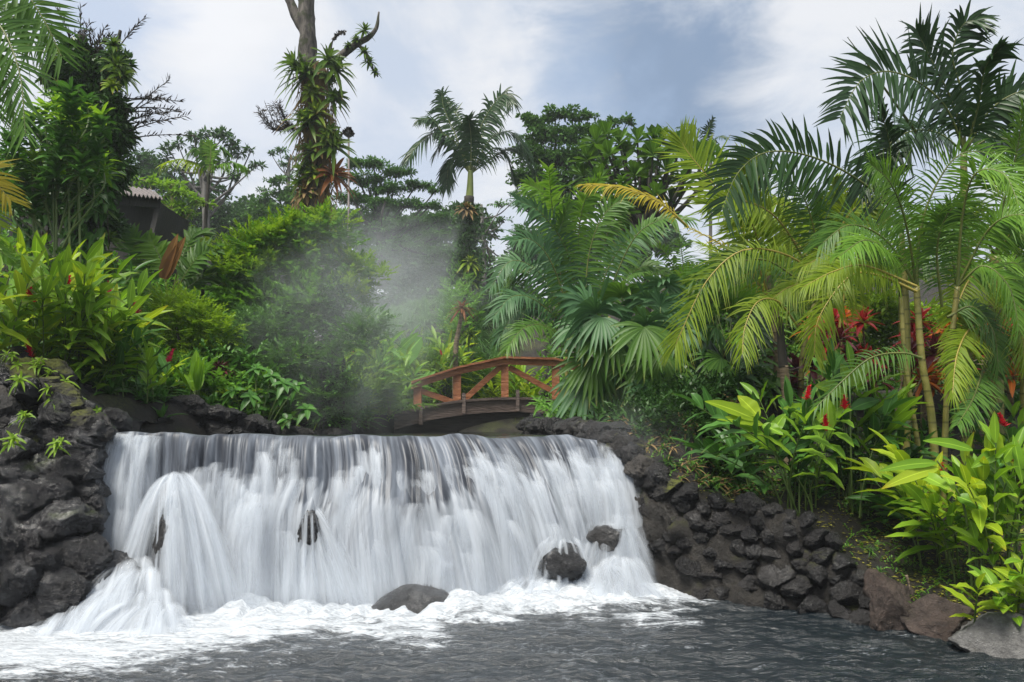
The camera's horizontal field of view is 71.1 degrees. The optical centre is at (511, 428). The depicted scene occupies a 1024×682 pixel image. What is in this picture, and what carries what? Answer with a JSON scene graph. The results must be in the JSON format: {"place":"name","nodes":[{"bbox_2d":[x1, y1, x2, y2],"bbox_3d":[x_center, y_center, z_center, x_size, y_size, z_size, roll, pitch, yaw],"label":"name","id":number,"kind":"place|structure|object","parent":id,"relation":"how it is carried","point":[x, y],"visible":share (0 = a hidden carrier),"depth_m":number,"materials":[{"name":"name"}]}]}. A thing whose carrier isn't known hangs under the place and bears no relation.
{"place":"outdoors","nodes":[
{"label":"outdoors","id":0,"kind":"place"},
{"bbox_2d":[38,431,657,634],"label":"waterfall","id":1,"kind":"structure","parent":0,"point":[469,512],"depth_m":7.88,"materials":[{"name":"white liquid"}]},
{"bbox_2d":[151,508,184,582],"bbox_3d":[-3.579,1.205,7.463,0.321,0.768,0.315,0,0,-29],"label":"boulder","id":2,"kind":"object","parent":1,"relation":"in","point":[159,551],"visible":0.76,"depth_m":7.33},
{"bbox_2d":[297,510,319,557],"bbox_3d":[-2.197,1.139,7.724,0.254,0.539,0.200,0,0,-17],"label":"boulder","id":3,"kind":"object","parent":1,"relation":"in","point":[304,533],"visible":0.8,"depth_m":7.66,"materials":[{"name":"grey stone"}]},
{"bbox_2d":[586,525,630,553],"bbox_3d":[1.125,1.265,8.301,0.603,0.324,0.437,0,0,0],"label":"boulder","id":4,"kind":"object","parent":1,"relation":"in","point":[604,537],"visible":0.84,"depth_m":8.12,"materials":[{"name":"grey stone"}]},
{"bbox_2d":[281,432,575,437],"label":"stream water","id":5,"kind":"structure","parent":0,"point":[500,434],"depth_m":11.29,"materials":[{"name":"grey liquid"}]},
{"bbox_2d":[0,572,1023,681],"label":"pool water","id":6,"kind":"structure","parent":0,"point":[550,630],"depth_m":6.30,"materials":[{"name":"grey liquid"}]},
{"bbox_2d":[371,584,448,613],"bbox_3d":[-1.009,1.908,7.521,0.909,0.560,0.731,0,0,0],"label":"boulder","id":7,"kind":"object","parent":6,"relation":"in","point":[416,598],"visible":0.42,"depth_m":7.37,"materials":[{"name":"grey stone"}]},
{"bbox_2d":[537,542,586,581],"bbox_3d":[0.549,1.489,7.971,0.544,0.445,0.507,0,0,0],"label":"boulder","id":8,"kind":"object","parent":6,"relation":"in","point":[567,561],"visible":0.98,"depth_m":7.80,"materials":[{"name":"grey stone"}]},
{"bbox_2d":[0,263,1023,628],"bbox_3d":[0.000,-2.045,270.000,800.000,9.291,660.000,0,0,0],"label":"ground","id":9,"kind":"structure","parent":0,"point":[834,521],"depth_m":8.92,"materials":[{"name":"soil"}]},
{"bbox_2d":[0,158,31,264],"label":"palm","id":10,"kind":"object","parent":9,"relation":"on","point":[4,197],"visible":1,"depth_m":8.03,"materials":[{"name":"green plant"}]},
{"bbox_2d":[0,249,81,357],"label":"ginger plant","id":11,"kind":"object","parent":9,"relation":"on","point":[13,326],"visible":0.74,"depth_m":8.45,"materials":[{"name":"green plant"}]},
{"bbox_2d":[0,227,84,343],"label":"ginger plant","id":12,"kind":"object","parent":9,"relation":"on","point":[36,247],"visible":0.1,"depth_m":10.18,"materials":[{"name":"green plant"}]},
{"bbox_2d":[0,0,92,158],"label":"palm","id":13,"kind":"object","parent":9,"relation":"on","point":[23,12],"visible":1,"depth_m":6.90,"materials":[{"name":"green plant"}]},
{"bbox_2d":[0,349,102,457],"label":"fern tufts","id":14,"kind":"object","parent":9,"relation":"on","point":[11,438],"visible":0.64,"depth_m":7.47,"materials":[{"name":"green plant"}]},
{"bbox_2d":[0,76,123,323],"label":"leafy shrub","id":15,"kind":"object","parent":9,"relation":"on","point":[70,103],"visible":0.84,"depth_m":11.10,"materials":[{"name":"green plant"}]},
{"bbox_2d":[0,229,150,342],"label":"ground cover","id":16,"kind":"object","parent":9,"relation":"on","point":[9,239],"visible":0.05,"depth_m":12.13,"materials":[{"name":"green plant"}]},
{"bbox_2d":[0,231,151,379],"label":"ginger plant","id":17,"kind":"object","parent":9,"relation":"on","point":[62,264],"visible":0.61,"depth_m":8.65,"materials":[{"name":"green plant"}]},
{"bbox_2d":[0,236,166,340],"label":"ginger plant","id":18,"kind":"object","parent":9,"relation":"on","point":[121,284],"visible":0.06,"depth_m":10.63,"materials":[{"name":"green plant"}]},
{"bbox_2d":[0,346,173,628],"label":"rock bank","id":19,"kind":"object","parent":9,"relation":"on","point":[56,553],"visible":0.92,"depth_m":7.18,"materials":[{"name":"grey stone"}]},
{"bbox_2d":[0,331,187,418],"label":"ground cover","id":20,"kind":"object","parent":9,"relation":"on","point":[162,394],"visible":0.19,"depth_m":9.54,"materials":[{"name":"green plant"}]},
{"bbox_2d":[25,233,172,381],"bbox_3d":[-5.165,-1.415,9.170,2.013,1.908,1.842,0,0,32],"label":"ginger plant","id":21,"kind":"object","parent":9,"relation":"on","point":[80,295],"visible":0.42,"depth_m":9.14,"materials":[{"name":"green plant"}]},
{"bbox_2d":[10,186,188,338],"bbox_3d":[-10.133,-4.559,18.100,4.093,4.819,3.800,0,0,0],"label":"hut","id":22,"kind":"object","parent":9,"relation":"on","point":[146,209],"visible":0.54,"depth_m":17.40,"materials":[{"name":"grey"}]},
{"bbox_2d":[34,3,196,281],"bbox_3d":[-7.206,-4.520,13.042,2.933,6.280,1.114,0,0,-5],"label":"epiphyte tree","id":23,"kind":"object","parent":9,"relation":"on","point":[91,76],"visible":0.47,"depth_m":12.89,"materials":[{"name":"green plant"}]},
{"bbox_2d":[0,148,126,269],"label":"climbing vine","id":24,"kind":"object","parent":23,"relation":"attached to","point":[95,234],"visible":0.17,"depth_m":12.10,"materials":[{"name":"green plant"}]},
{"bbox_2d":[74,549,162,615],"bbox_3d":[-4.073,1.725,7.334,0.905,0.962,0.585,0,0,-27],"label":"boulder","id":25,"kind":"object","parent":9,"relation":"on","point":[122,561],"visible":0.27,"depth_m":7.25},
{"bbox_2d":[64,310,175,402],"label":"ginger plant","id":26,"kind":"object","parent":9,"relation":"on","point":[116,364],"visible":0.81,"depth_m":9.10,"materials":[{"name":"green plant"}]},
{"bbox_2d":[109,223,230,325],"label":"young palm","id":27,"kind":"object","parent":9,"relation":"on","point":[169,255],"visible":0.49,"depth_m":13.31,"materials":[{"name":"green plant"}]},
{"bbox_2d":[129,172,217,283],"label":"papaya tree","id":28,"kind":"object","parent":9,"relation":"on","point":[183,211],"visible":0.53,"depth_m":24.95,"materials":[{"name":"green plant"}]},
{"bbox_2d":[169,350,204,394],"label":"broad leaved plant","id":29,"kind":"object","parent":9,"relation":"on","point":[196,374],"visible":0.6,"depth_m":10.52,"materials":[{"name":"green plant"}]},
{"bbox_2d":[126,147,248,248],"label":"round tree","id":30,"kind":"object","parent":9,"relation":"on","point":[224,215],"visible":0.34,"depth_m":43.63,"materials":[{"name":"green plant"}]},
{"bbox_2d":[128,280,249,365],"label":"leafy bush","id":31,"kind":"object","parent":9,"relation":"on","point":[192,323],"visible":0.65,"depth_m":11.95,"materials":[{"name":"green plant"}]},
{"bbox_2d":[103,250,278,364],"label":"ground cover","id":32,"kind":"object","parent":9,"relation":"on","point":[163,287],"visible":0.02,"depth_m":15.94,"materials":[{"name":"green plant"}]},
{"bbox_2d":[155,138,250,317],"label":"thin palm","id":33,"kind":"object","parent":9,"relation":"on","point":[206,153],"visible":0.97,"depth_m":17.96,"materials":[{"name":"green plant"}]},
{"bbox_2d":[149,124,267,285],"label":"umbrella tree","id":34,"kind":"object","parent":9,"relation":"on","point":[221,134],"visible":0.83,"depth_m":37.91,"materials":[{"name":"green plant"}]},
{"bbox_2d":[114,327,310,424],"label":"ground cover","id":35,"kind":"object","parent":9,"relation":"on","point":[209,384],"visible":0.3,"depth_m":11.35,"materials":[{"name":"green plant"}]},
{"bbox_2d":[175,314,317,424],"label":"ground cover","id":36,"kind":"object","parent":9,"relation":"on","point":[239,352],"visible":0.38,"depth_m":11.93,"materials":[{"name":"green plant"}]},
{"bbox_2d":[165,394,364,434],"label":"stone wall","id":37,"kind":"structure","parent":9,"relation":"on","point":[218,419],"depth_m":10.33,"materials":[{"name":"grey stone"}]},
{"bbox_2d":[237,174,304,282],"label":"round tree","id":38,"kind":"object","parent":9,"relation":"on","point":[264,201],"visible":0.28,"depth_m":41.72,"materials":[{"name":"green plant"}]},
{"bbox_2d":[221,364,322,431],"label":"palmate shrub","id":39,"kind":"object","parent":9,"relation":"on","point":[253,397],"visible":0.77,"depth_m":11.19,"materials":[{"name":"green plant"}]},
{"bbox_2d":[199,195,400,426],"bbox_3d":[-4.055,-2.023,13.543,3.946,4.661,2.145,0,0,0],"label":"leafy bush","id":40,"kind":"object","parent":9,"relation":"on","point":[271,243],"visible":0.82,"depth_m":13.21,"materials":[{"name":"green plant"}]},
{"bbox_2d":[213,298,406,430],"bbox_3d":[-3.732,-0.968,12.916,3.706,2.824,1.986,0,0,0],"label":"leafy bush","id":41,"kind":"object","parent":9,"relation":"on","point":[291,343],"visible":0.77,"depth_m":12.57,"materials":[{"name":"green plant"}]},
{"bbox_2d":[275,0,379,327],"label":"tall tree","id":42,"kind":"object","parent":9,"relation":"on","point":[302,14],"visible":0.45,"depth_m":19.76,"materials":[{"name":"green plant"}]},
{"bbox_2d":[252,98,294,136],"bbox_3d":[-6.572,-8.804,20.084,1.280,1.262,0.934,0,0,0],"label":"airy epiphyte","id":43,"kind":"object","parent":42,"relation":"attached to","point":[284,124],"visible":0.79,"depth_m":19.93,"materials":[{"name":"grey plant"}]},
{"bbox_2d":[315,157,356,197],"bbox_3d":[-4.798,-6.778,19.588,1.092,1.196,1.159,0,0,0],"label":"bromeliad","id":44,"kind":"object","parent":42,"relation":"attached to","point":[336,180],"visible":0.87,"depth_m":19.49,"materials":[{"name":"brown plant"}]},
{"bbox_2d":[311,126,364,178],"bbox_3d":[-4.761,-7.390,19.650,1.504,1.632,1.490,0,0,0],"label":"bromeliad","id":45,"kind":"object","parent":42,"relation":"attached to","point":[337,144],"visible":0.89,"depth_m":19.44,"materials":[{"name":"green plant"}]},
{"bbox_2d":[308,275,350,428],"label":"dark tree","id":46,"kind":"object","parent":9,"relation":"on","point":[326,310],"visible":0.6,"depth_m":12.79,"materials":[{"name":"green plant"}]},
{"bbox_2d":[150,462,528,589],"bbox_3d":[-1.616,1.355,8.462,6.449,2.310,0.577,0,0,-10],"label":"rock ledge","id":47,"kind":"object","parent":9,"relation":"on","point":[175,578],"visible":0.01,"depth_m":8.19,"materials":[{"name":"white liquid"}]},
{"bbox_2d":[339,356,404,427],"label":"ginger plant","id":48,"kind":"object","parent":9,"relation":"on","point":[378,388],"visible":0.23,"depth_m":14.56,"materials":[{"name":"green plant"}]},
{"bbox_2d":[340,310,420,406],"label":"ginger plant","id":49,"kind":"object","parent":9,"relation":"on","point":[405,342],"visible":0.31,"depth_m":16.29,"materials":[{"name":"green plant"}]},
{"bbox_2d":[0,193,782,339],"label":"distant forest","id":50,"kind":"object","parent":9,"relation":"on","point":[413,270],"visible":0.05,"depth_m":57.28,"materials":[{"name":"green plant"}]},
{"bbox_2d":[331,155,456,286],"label":"spreading tree","id":51,"kind":"object","parent":9,"relation":"on","point":[385,230],"visible":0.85,"depth_m":34.80,"materials":[{"name":"green plant"}]},
{"bbox_2d":[339,326,451,422],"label":"ground cover","id":52,"kind":"object","parent":9,"relation":"on","point":[373,380],"visible":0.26,"depth_m":17.90,"materials":[{"name":"green plant"}]},
{"bbox_2d":[364,379,440,415],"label":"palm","id":53,"kind":"object","parent":9,"relation":"on","point":[389,405],"visible":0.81,"depth_m":15.11,"materials":[{"name":"green plant"}]},
{"bbox_2d":[373,341,439,403],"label":"ginger plant","id":54,"kind":"object","parent":9,"relation":"on","point":[403,362],"visible":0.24,"depth_m":17.80,"materials":[{"name":"green plant"}]},
{"bbox_2d":[423,325,482,395],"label":"ginger plant","id":55,"kind":"object","parent":9,"relation":"on","point":[443,359],"visible":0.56,"depth_m":20.84,"materials":[{"name":"green plant"}]},
{"bbox_2d":[444,299,480,398],"bbox_3d":[-1.421,-1.773,20.018,0.983,3.673,0.920,0,0,34],"label":"dracaena","id":56,"kind":"object","parent":9,"relation":"on","point":[456,360],"visible":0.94,"depth_m":19.95,"materials":[{"name":"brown plant"}]},
{"bbox_2d":[399,84,536,301],"bbox_3d":[-1.508,-7.922,26.037,5.142,9.233,2.424,0,0,0],"label":"tall palm","id":57,"kind":"object","parent":9,"relation":"on","point":[468,156],"visible":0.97,"depth_m":25.78,"materials":[{"name":"green plant"}]},
{"bbox_2d":[448,201,494,288],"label":"climbing plant","id":58,"kind":"object","parent":57,"relation":"attached to","point":[464,227],"visible":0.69,"depth_m":25.70,"materials":[{"name":"green plant"}]},
{"bbox_2d":[441,189,529,286],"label":"feathery tree","id":59,"kind":"object","parent":9,"relation":"on","point":[498,205],"visible":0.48,"depth_m":39.92,"materials":[{"name":"green plant"}]},
{"bbox_2d":[394,356,577,432],"bbox_3d":[-0.330,-0.660,17.863,5.464,2.179,1.625,0,0,-18],"label":"footbridge","id":60,"kind":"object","parent":9,"relation":"on","point":[456,413],"visible":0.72,"depth_m":16.97,"materials":[{"name":"brown wood"}]},
{"bbox_2d":[423,253,571,398],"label":"ground cover","id":61,"kind":"object","parent":9,"relation":"on","point":[457,292],"visible":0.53,"depth_m":24.23,"materials":[{"name":"green plant"}]},
{"bbox_2d":[494,353,551,419],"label":"ginger plant","id":62,"kind":"object","parent":9,"relation":"on","point":[528,391],"visible":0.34,"depth_m":20.95,"materials":[{"name":"green plant"}]},
{"bbox_2d":[505,102,636,285],"bbox_3d":[2.304,-8.357,28.051,5.195,8.795,1.910,0,0,0],"label":"round tree","id":63,"kind":"object","parent":9,"relation":"on","point":[544,133],"visible":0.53,"depth_m":27.82,"materials":[{"name":"green plant"}]},
{"bbox_2d":[515,412,651,439],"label":"stone wall","id":64,"kind":"structure","parent":9,"relation":"on","point":[578,426],"depth_m":10.28,"materials":[{"name":"grey stone"}]},
{"bbox_2d":[480,159,702,397],"bbox_3d":[1.382,-2.625,13.753,4.068,4.919,3.350,0,0,0],"label":"areca palm","id":65,"kind":"object","parent":9,"relation":"on","point":[556,251],"visible":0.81,"depth_m":13.73,"materials":[{"name":"green plant"}]},
{"bbox_2d":[549,272,680,419],"bbox_3d":[1.678,-0.978,11.171,2.207,3.028,1.517,0,0,0],"label":"fan palm","id":66,"kind":"object","parent":9,"relation":"on","point":[584,310],"visible":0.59,"depth_m":11.08,"materials":[{"name":"green plant"}]},
{"bbox_2d":[568,120,731,325],"bbox_3d":[3.531,-5.014,18.530,4.222,6.488,4.274,0,0,0],"label":"fig tree","id":67,"kind":"object","parent":9,"relation":"on","point":[643,175],"visible":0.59,"depth_m":18.19,"materials":[{"name":"green plant"}]},
{"bbox_2d":[607,274,710,411],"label":"fan palm","id":68,"kind":"object","parent":9,"relation":"on","point":[646,341],"visible":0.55,"depth_m":10.48,"materials":[{"name":"green plant"}]},
{"bbox_2d":[600,391,736,474],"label":"ground cover","id":69,"kind":"object","parent":9,"relation":"on","point":[670,428],"visible":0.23,"depth_m":9.38,"materials":[{"name":"green plant"}]},
{"bbox_2d":[568,370,795,447],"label":"ground cover","id":70,"kind":"object","parent":9,"relation":"on","point":[600,411],"visible":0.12,"depth_m":10.41,"materials":[{"name":"green plant"}]},
{"bbox_2d":[614,352,776,475],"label":"ground cover","id":71,"kind":"object","parent":9,"relation":"on","point":[667,402],"visible":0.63,"depth_m":9.46,"materials":[{"name":"green plant"}]},
{"bbox_2d":[690,426,764,490],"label":"ginger plant","id":72,"kind":"object","parent":9,"relation":"on","point":[730,442],"visible":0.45,"depth_m":8.83,"materials":[{"name":"green plant"}]},
{"bbox_2d":[666,257,791,354],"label":"fan palm","id":73,"kind":"object","parent":9,"relation":"on","point":[746,294],"visible":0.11,"depth_m":12.42,"materials":[{"name":"green plant"}]},
{"bbox_2d":[596,429,870,625],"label":"stone wall","id":74,"kind":"structure","parent":9,"relation":"on","point":[751,549],"depth_m":7.83,"materials":[{"name":"grey stone"}]},
{"bbox_2d":[575,116,893,401],"bbox_3d":[3.090,-2.231,9.584,4.422,4.486,1.964,0,0,-18],"label":"areca palm","id":75,"kind":"object","parent":9,"relation":"on","point":[777,296],"visible":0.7,"depth_m":9.61,"materials":[{"name":"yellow plant"}]},
{"bbox_2d":[651,289,826,369],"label":"leafy bush","id":76,"kind":"object","parent":9,"relation":"on","point":[792,348],"visible":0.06,"depth_m":16.25,"materials":[{"name":"green plant"}]},
{"bbox_2d":[680,283,801,409],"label":"fan palm","id":77,"kind":"object","parent":9,"relation":"on","point":[717,361],"visible":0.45,"depth_m":10.36,"materials":[{"name":"green plant"}]},
{"bbox_2d":[625,401,873,505],"bbox_3d":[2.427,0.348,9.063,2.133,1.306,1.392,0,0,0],"label":"ground cover","id":78,"kind":"object","parent":9,"relation":"on","point":[737,480],"visible":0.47,"depth_m":8.82,"materials":[{"name":"green plant"}]},
{"bbox_2d":[705,395,812,515],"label":"ginger plant","id":79,"kind":"object","parent":9,"relation":"on","point":[747,409],"visible":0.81,"depth_m":7.78,"materials":[{"name":"green plant"}]},
{"bbox_2d":[670,374,853,512],"bbox_3d":[2.974,0.185,7.785,2.152,1.589,1.686,0,0,-18],"label":"ginger plant","id":80,"kind":"object","parent":9,"relation":"on","point":[812,455],"visible":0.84,"depth_m":7.93,"materials":[{"name":"green plant"}]},
{"bbox_2d":[542,308,1019,418],"bbox_3d":[9.197,-2.142,18.545,17.196,4.572,12.290,0,0,0],"label":"ground cover","id":81,"kind":"object","parent":9,"relation":"on","point":[893,384],"visible":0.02,"depth_m":14.57,"materials":[{"name":"green plant"}]},
{"bbox_2d":[776,317,793,464],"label":"tree trunk","id":82,"kind":"object","parent":9,"relation":"on","point":[782,359],"visible":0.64,"depth_m":9.26,"materials":[{"name":"brown plant"}]},
{"bbox_2d":[604,179,1023,387],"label":"areca palm","id":83,"kind":"object","parent":9,"relation":"on","point":[666,257],"visible":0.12,"depth_m":13.76,"materials":[{"name":"green plant"}]},
{"bbox_2d":[754,167,894,379],"bbox_3d":[5.995,-2.837,13.944,3.106,4.436,1.516,0,0,0],"label":"areca palm","id":84,"kind":"object","parent":9,"relation":"on","point":[833,183],"visible":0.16,"depth_m":13.92,"materials":[{"name":"green plant"}]},
{"bbox_2d":[636,411,1023,619],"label":"leaf litter","id":85,"kind":"object","parent":9,"relation":"on","point":[864,551],"visible":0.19,"depth_m":7.71,"materials":[{"name":"brown plant"}]},
{"bbox_2d":[783,350,879,516],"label":"ginger plant","id":86,"kind":"object","parent":9,"relation":"on","point":[862,403],"visible":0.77,"depth_m":8.09,"materials":[{"name":"green plant"}]},
{"bbox_2d":[793,334,926,517],"bbox_3d":[3.974,-0.069,8.251,1.482,2.154,1.093,0,0,38],"label":"ginger plant","id":87,"kind":"object","parent":9,"relation":"on","point":[885,419],"visible":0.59,"depth_m":8.21,"materials":[{"name":"green plant"}]},
{"bbox_2d":[700,0,1023,464],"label":"areca palm","id":88,"kind":"object","parent":9,"relation":"on","point":[1004,99],"visible":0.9,"depth_m":8.90,"materials":[{"name":"green plant"}]},
{"bbox_2d":[843,305,890,396],"bbox_3d":[5.323,-1.141,10.834,0.682,1.459,0.967,0,0,16],"label":"cordyline","id":89,"kind":"object","parent":9,"relation":"on","point":[864,317],"visible":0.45,"depth_m":10.81,"materials":[{"name":"red plant"}]},
{"bbox_2d":[821,417,951,501],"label":"ginger plant","id":90,"kind":"object","parent":9,"relation":"on","point":[912,451],"visible":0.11,"depth_m":8.35,"materials":[{"name":"green plant"}]},
{"bbox_2d":[863,568,914,630],"bbox_3d":[3.713,1.803,6.999,0.509,0.838,0.537,0,0,19],"label":"boulder","id":91,"kind":"object","parent":9,"relation":"on","point":[889,603],"visible":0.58,"depth_m":6.86,"materials":[{"name":"brown stone"}]},
{"bbox_2d":[758,375,1022,524],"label":"ground cover","id":92,"kind":"object","parent":9,"relation":"on","point":[821,493],"visible":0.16,"depth_m":9.78,"materials":[{"name":"green plant"}]},
{"bbox_2d":[854,334,953,410],"bbox_3d":[5.400,-0.593,9.925,1.267,1.464,1.241,0,0,0],"label":"cordyline","id":93,"kind":"object","parent":9,"relation":"on","point":[934,352],"visible":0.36,"depth_m":9.83,"materials":[{"name":"red plant"}]},
{"bbox_2d":[797,286,1012,377],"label":"leafy bush","id":94,"kind":"object","parent":9,"relation":"on","point":[888,317],"visible":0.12,"depth_m":15.22,"materials":[{"name":"green plant"}]},
{"bbox_2d":[788,132,1023,513],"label":"areca palm","id":95,"kind":"object","parent":9,"relation":"on","point":[942,217],"visible":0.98,"depth_m":8.00,"materials":[{"name":"green plant"}]},
{"bbox_2d":[895,358,960,429],"bbox_3d":[5.983,-0.518,10.283,0.935,1.093,0.873,0,0,0],"label":"cordyline","id":96,"kind":"object","parent":9,"relation":"on","point":[934,379],"visible":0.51,"depth_m":10.27,"materials":[{"name":"red plant"}]},
{"bbox_2d":[835,432,1021,569],"bbox_3d":[4.336,0.772,7.646,1.463,1.487,1.696,0,0,-24],"label":"ginger plant","id":97,"kind":"object","parent":9,"relation":"on","point":[872,469],"visible":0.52,"depth_m":7.63,"materials":[{"name":"green plant"}]},
{"bbox_2d":[838,498,1022,602],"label":"ground cover","id":98,"kind":"object","parent":9,"relation":"on","point":[910,563],"visible":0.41,"depth_m":7.54,"materials":[{"name":"green plant"}]},
{"bbox_2d":[900,593,978,641],"bbox_3d":[4.046,1.833,6.800,0.762,0.556,0.583,0,0,-23],"label":"boulder","id":99,"kind":"object","parent":9,"relation":"on","point":[930,614],"visible":0.56,"depth_m":6.63,"materials":[{"name":"brown stone"}]},
{"bbox_2d":[869,411,1023,595],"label":"ginger plant","id":100,"kind":"object","parent":9,"relation":"on","point":[995,489],"visible":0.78,"depth_m":6.86,"materials":[{"name":"green plant"}]},
{"bbox_2d":[878,432,1018,596],"bbox_3d":[4.106,0.819,6.687,1.417,1.599,0.322,0,0,-11],"label":"ginger plant","id":101,"kind":"object","parent":9,"relation":"on","point":[923,469],"visible":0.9,"depth_m":6.77,"materials":[{"name":"green plant"}]},
{"bbox_2d":[906,93,1023,494],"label":"areca palm","id":102,"kind":"object","parent":9,"relation":"on","point":[958,345],"visible":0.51,"depth_m":8.37,"materials":[{"name":"green plant"}]},
{"bbox_2d":[941,520,1023,625],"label":"ginger plant","id":103,"kind":"object","parent":9,"relation":"on","point":[1001,589],"visible":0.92,"depth_m":6.25,"materials":[{"name":"green plant"}]},
{"bbox_2d":[948,612,1023,658],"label":"boulder","id":104,"kind":"object","parent":9,"relation":"on","point":[998,634],"visible":0.75,"depth_m":6.13,"materials":[{"name":"grey stone"}]},
{"bbox_2d":[950,382,1023,523],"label":"ginger plant","id":105,"kind":"object","parent":9,"relation":"on","point":[1013,430],"visible":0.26,"depth_m":8.42,"materials":[{"name":"green plant"}]},
{"bbox_2d":[0,0,1023,336],"label":"sky","id":106,"kind":"structure","parent":0,"point":[742,64],"materials":[{"name":"white"}]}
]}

